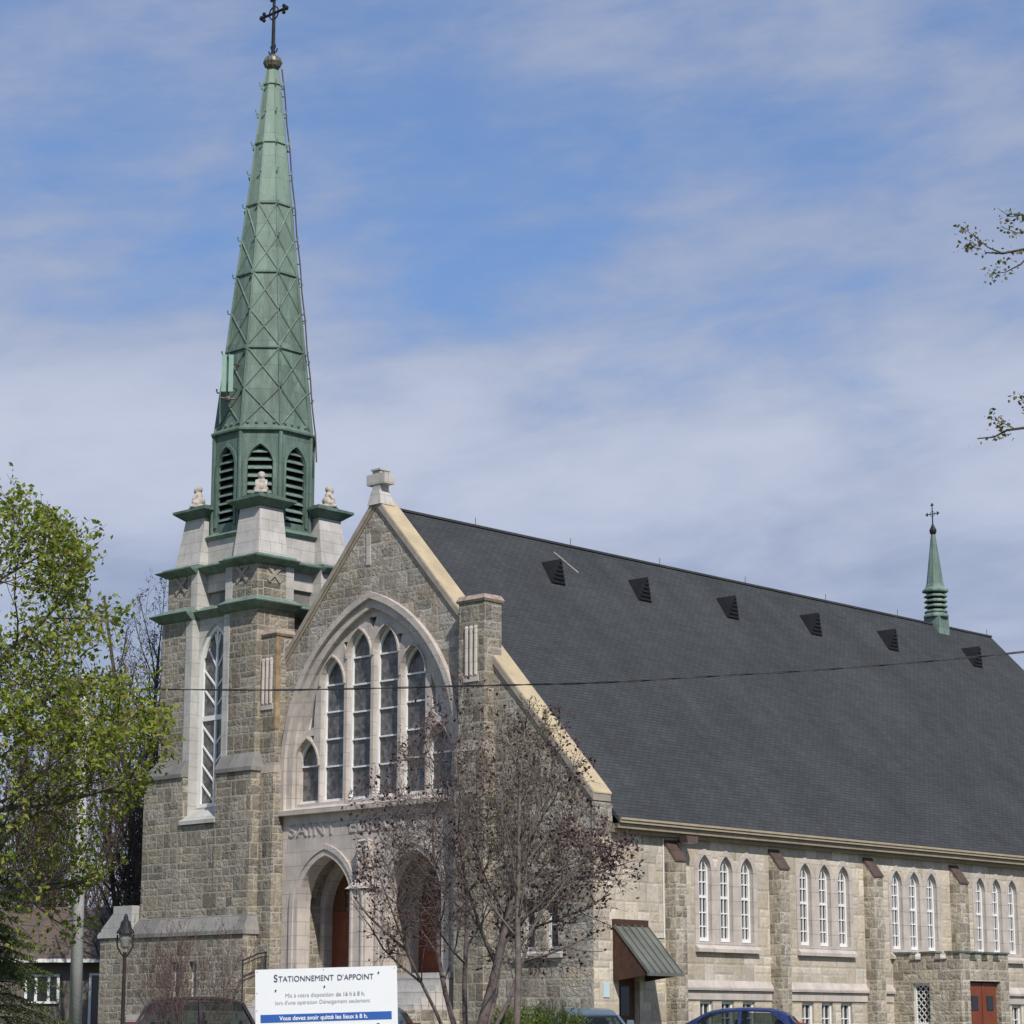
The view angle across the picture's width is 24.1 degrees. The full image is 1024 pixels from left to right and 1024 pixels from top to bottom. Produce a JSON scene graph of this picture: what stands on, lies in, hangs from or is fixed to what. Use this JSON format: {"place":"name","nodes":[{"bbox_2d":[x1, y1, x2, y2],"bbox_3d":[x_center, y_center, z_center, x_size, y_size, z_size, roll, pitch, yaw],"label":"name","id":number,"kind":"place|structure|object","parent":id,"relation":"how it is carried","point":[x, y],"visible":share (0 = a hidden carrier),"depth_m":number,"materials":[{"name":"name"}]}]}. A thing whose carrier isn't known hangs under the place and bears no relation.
{"place":"outdoors","nodes":[
{"label":"outdoors","id":0,"kind":"place"},
{"bbox_2d":[0,0,1023,907],"label":"sky","id":1,"kind":"structure","parent":0,"point":[683,284],"materials":[{"name":"blue"}]},
{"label":"parking lot","id":2,"kind":"structure","parent":0,"visible":0},
{"bbox_2d":[491,998,540,1023],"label":"evergreen bush","id":3,"kind":"object","parent":2,"relation":"on","point":[508,1019],"visible":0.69,"depth_m":56.99,"materials":[{"name":"green plant"}]},
{"bbox_2d":[460,694,600,1023],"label":"young tree","id":4,"kind":"object","parent":2,"relation":"on","point":[518,946],"visible":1,"depth_m":52.77,"materials":[{"name":"brown plant"}]},
{"bbox_2d":[522,997,592,1023],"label":"evergreen bush","id":5,"kind":"object","parent":2,"relation":"on","point":[543,1018],"visible":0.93,"depth_m":57.86,"materials":[{"name":"green plant"}]},
{"bbox_2d":[551,1007,633,1023],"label":"parked car","id":6,"kind":"object","parent":2,"relation":"on","point":[599,1015],"visible":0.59,"depth_m":61.70,"materials":[{"name":"blue paint"}]},
{"bbox_2d":[686,1007,807,1023],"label":"parked car","id":7,"kind":"object","parent":2,"relation":"on","point":[783,1017],"visible":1,"depth_m":59.51,"materials":[{"name":"blue paint"}]},
{"bbox_3d":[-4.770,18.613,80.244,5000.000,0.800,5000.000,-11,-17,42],"label":"ground","id":8,"kind":"structure","parent":0,"visible":0},
{"bbox_2d":[0,758,69,916],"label":"bare tree","id":9,"kind":"object","parent":8,"relation":"on","point":[30,845],"visible":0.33,"depth_m":113.90,"materials":[{"name":"brown plant"}]},
{"bbox_2d":[0,820,75,1023],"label":"spruce tree","id":10,"kind":"object","parent":8,"relation":"on","point":[8,961],"visible":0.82,"depth_m":50.12,"materials":[{"name":"green plant"}]},
{"bbox_2d":[0,718,109,906],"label":"bare tree","id":11,"kind":"object","parent":8,"relation":"on","point":[59,859],"visible":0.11,"depth_m":120.00,"materials":[{"name":"grey plant"}]},
{"bbox_2d":[0,907,112,1023],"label":"brown roofed house","id":12,"kind":"structure","parent":8,"relation":"on","point":[58,962],"depth_m":108.57,"materials":[{"name":"grey"}]},
{"bbox_2d":[24,974,59,1003],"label":"window","id":13,"kind":"structure","parent":12,"relation":"in","point":[56,992],"depth_m":108.34,"materials":[{"name":"white paint"}]},
{"bbox_2d":[87,973,98,1023],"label":"window","id":14,"kind":"structure","parent":12,"relation":"in","point":[93,977],"depth_m":108.29,"materials":[{"name":"grey glass"}]},
{"bbox_2d":[69,674,90,1023],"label":"utility pole","id":15,"kind":"object","parent":8,"relation":"on","point":[75,997],"visible":0.33,"depth_m":52.79,"materials":[{"name":"grey wood"}]},
{"bbox_2d":[89,651,1023,690],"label":"overhead cable","id":16,"kind":"object","parent":15,"relation":"attached to","point":[776,672],"visible":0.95,"depth_m":42.84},
{"bbox_2d":[35,672,144,906],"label":"bare tree","id":17,"kind":"object","parent":8,"relation":"on","point":[106,879],"visible":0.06,"depth_m":126.70,"materials":[{"name":"grey plant"}]},
{"bbox_2d":[0,462,185,959],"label":"maple tree","id":18,"kind":"object","parent":8,"relation":"on","point":[112,732],"visible":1,"depth_m":42.27,"materials":[{"name":"green plant"}]},
{"bbox_2d":[72,698,158,960],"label":"bare tree","id":19,"kind":"object","parent":8,"relation":"on","point":[130,895],"visible":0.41,"depth_m":101.20,"materials":[{"name":"brown plant"}]},
{"bbox_2d":[116,914,134,1023],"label":"street lamp","id":20,"kind":"object","parent":8,"relation":"on","point":[125,926],"visible":0.96,"depth_m":60.39,"materials":[{"name":"metal"}]},
{"bbox_2d":[103,571,168,905],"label":"bare tree","id":21,"kind":"object","parent":8,"relation":"on","point":[157,666],"visible":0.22,"depth_m":107.49,"materials":[{"name":"brown plant"}]},
{"bbox_2d":[120,914,217,1023],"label":"bare shrub","id":22,"kind":"object","parent":8,"relation":"on","point":[159,1000],"visible":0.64,"depth_m":57.29,"materials":[{"name":"brown plant"}]},
{"bbox_2d":[127,996,254,1023],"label":"parked car","id":23,"kind":"object","parent":8,"relation":"on","point":[139,1020],"visible":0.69,"depth_m":63.50,"materials":[{"name":"black paint"}]},
{"bbox_2d":[113,904,273,1023],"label":"bare shrub","id":24,"kind":"object","parent":8,"relation":"on","point":[176,992],"visible":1,"depth_m":54.30,"materials":[{"name":"brown plant"}]},
{"bbox_2d":[255,966,397,1023],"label":"parking sign","id":25,"kind":"object","parent":8,"relation":"on","point":[352,995],"visible":1,"depth_m":16.96,"materials":[{"name":"plastic"}]},
{"bbox_2d":[398,1007,420,1023],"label":"parked car","id":26,"kind":"object","parent":8,"relation":"on","point":[404,1017],"visible":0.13,"depth_m":60.98,"materials":[{"name":"silver metal"}]},
{"bbox_2d":[338,672,646,1023],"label":"purple leaf tree","id":27,"kind":"object","parent":8,"relation":"on","point":[489,1000],"visible":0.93,"depth_m":55.73,"materials":[{"name":"grey plant"}]},
{"bbox_2d":[97,0,1023,1023],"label":"stone church","id":28,"kind":"structure","parent":8,"relation":"on","point":[855,854],"depth_m":85.42,"materials":[{"name":"stone"}]},
{"bbox_2d":[174,963,177,996],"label":"tower base window","id":29,"kind":"structure","parent":28,"relation":"in","point":[176,980],"depth_m":86.25,"materials":[{"name":"grey glass"}]},
{"bbox_2d":[192,962,195,995],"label":"tower base window","id":30,"kind":"structure","parent":28,"relation":"in","point":[194,964],"depth_m":85.56,"materials":[{"name":"grey glass"}]},
{"bbox_2d":[197,624,223,807],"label":"tower window","id":31,"kind":"structure","parent":28,"relation":"in","point":[210,712],"depth_m":88.40,"materials":[{"name":"grey glass"}]},
{"bbox_2d":[220,353,239,401],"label":"panel antenna","id":32,"kind":"object","parent":28,"relation":"attached to","point":[230,387],"visible":1,"depth_m":90.53,"materials":[{"name":"green paint"}]},
{"bbox_2d":[241,951,266,1010],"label":"handrail","id":33,"kind":"object","parent":28,"relation":"attached to","point":[265,956],"visible":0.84,"depth_m":83.00,"materials":[{"name":"metal"}]},
{"bbox_2d":[301,741,318,803],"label":"lancet window","id":34,"kind":"structure","parent":28,"relation":"in","point":[310,768],"depth_m":85.10,"materials":[{"name":"grey glass"}]},
{"bbox_2d":[309,709,314,729],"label":"spandrel window","id":35,"kind":"structure","parent":28,"relation":"in","point":[312,721],"depth_m":85.37,"materials":[{"name":"white paint"}]},
{"bbox_2d":[323,660,343,801],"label":"lancet window","id":36,"kind":"structure","parent":28,"relation":"in","point":[334,699],"depth_m":84.54,"materials":[{"name":"grey glass"}]},
{"bbox_2d":[332,911,348,966],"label":"front door","id":37,"kind":"structure","parent":28,"relation":"in","point":[340,920],"depth_m":84.48,"materials":[{"name":"red wood"}]},
{"bbox_2d":[349,632,370,799],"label":"lancet window","id":38,"kind":"structure","parent":28,"relation":"in","point":[361,657],"depth_m":83.76,"materials":[{"name":"grey glass"}]},
{"bbox_2d":[376,627,397,796],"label":"lancet window","id":39,"kind":"structure","parent":28,"relation":"in","point":[387,699],"depth_m":82.88,"materials":[{"name":"grey glass"}]},
{"bbox_2d":[404,647,425,793],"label":"lancet window","id":40,"kind":"structure","parent":28,"relation":"in","point":[415,675],"depth_m":81.96,"materials":[{"name":"grey glass"}]},
{"bbox_2d":[419,907,440,972],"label":"front door","id":41,"kind":"structure","parent":28,"relation":"in","point":[430,965],"depth_m":81.46,"materials":[{"name":"red wood"}]},
{"bbox_2d":[435,688,442,714],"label":"spandrel window","id":42,"kind":"structure","parent":28,"relation":"in","point":[437,707],"depth_m":81.14,"materials":[{"name":"grey glass"}]},
{"bbox_2d":[430,726,451,791],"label":"lancet window","id":43,"kind":"structure","parent":28,"relation":"in","point":[448,758],"depth_m":80.71,"materials":[{"name":"grey glass"}]},
{"bbox_2d":[526,899,534,949],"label":"aisle window","id":44,"kind":"structure","parent":28,"relation":"in","point":[532,940],"depth_m":76.60,"materials":[{"name":"grey glass"}]},
{"bbox_2d":[549,898,557,948],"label":"aisle window","id":45,"kind":"structure","parent":28,"relation":"in","point":[551,940],"depth_m":75.91,"materials":[{"name":"grey glass"}]},
{"bbox_2d":[603,982,609,996],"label":"wall notice","id":46,"kind":"object","parent":28,"relation":"attached to","point":[606,989],"depth_m":74.40,"materials":[{"name":"white plastic"}]},
{"bbox_2d":[619,978,634,1023],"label":"side door","id":47,"kind":"structure","parent":28,"relation":"in","point":[626,986],"depth_m":75.41,"materials":[{"name":"brown wood"}]},
{"bbox_2d":[677,835,697,843],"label":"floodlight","id":48,"kind":"object","parent":28,"relation":"attached to","point":[686,839],"visible":1,"depth_m":77.61,"materials":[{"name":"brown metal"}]},
{"bbox_2d":[700,1001,710,1023],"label":"basement window","id":49,"kind":"structure","parent":28,"relation":"in","point":[705,1007],"depth_m":78.05,"materials":[{"name":"white paint"}]},
{"bbox_2d":[722,1001,731,1023],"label":"basement window","id":50,"kind":"structure","parent":28,"relation":"in","point":[727,1017],"depth_m":78.84,"materials":[{"name":"white glass"}]},
{"bbox_2d":[743,1002,752,1023],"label":"basement window","id":51,"kind":"structure","parent":28,"relation":"in","point":[745,1004],"depth_m":79.65,"materials":[{"name":"grey glass"}]},
{"bbox_2d":[802,1003,811,1023],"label":"basement window","id":52,"kind":"structure","parent":28,"relation":"in","point":[806,1007],"depth_m":81.96,"materials":[{"name":"white paint"}]},
{"bbox_2d":[822,1003,830,1023],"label":"basement window","id":53,"kind":"structure","parent":28,"relation":"in","point":[826,1007],"depth_m":82.76,"materials":[{"name":"white paint"}]},
{"bbox_2d":[841,1003,849,1023],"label":"basement window","id":54,"kind":"structure","parent":28,"relation":"in","point":[845,1007],"depth_m":83.55,"materials":[{"name":"white paint"}]},
{"bbox_2d":[914,983,930,1023],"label":"lattice window","id":55,"kind":"structure","parent":28,"relation":"in","point":[922,990],"depth_m":84.81,"materials":[{"name":"white paint"}]},
{"bbox_2d":[970,983,996,1023],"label":"porch door","id":56,"kind":"structure","parent":28,"relation":"in","point":[983,995],"depth_m":84.83,"materials":[{"name":"red paint"}]},
{"bbox_2d":[1012,1006,1019,1023],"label":"basement window","id":57,"kind":"structure","parent":28,"relation":"in","point":[1015,1009],"depth_m":91.39,"materials":[{"name":"white paint"}]},
{"bbox_2d":[953,207,1023,446],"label":"budding tree","id":58,"kind":"object","parent":8,"relation":"on","point":[1002,421],"visible":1,"depth_m":16.00,"materials":[{"name":"green plant"}]}
]}

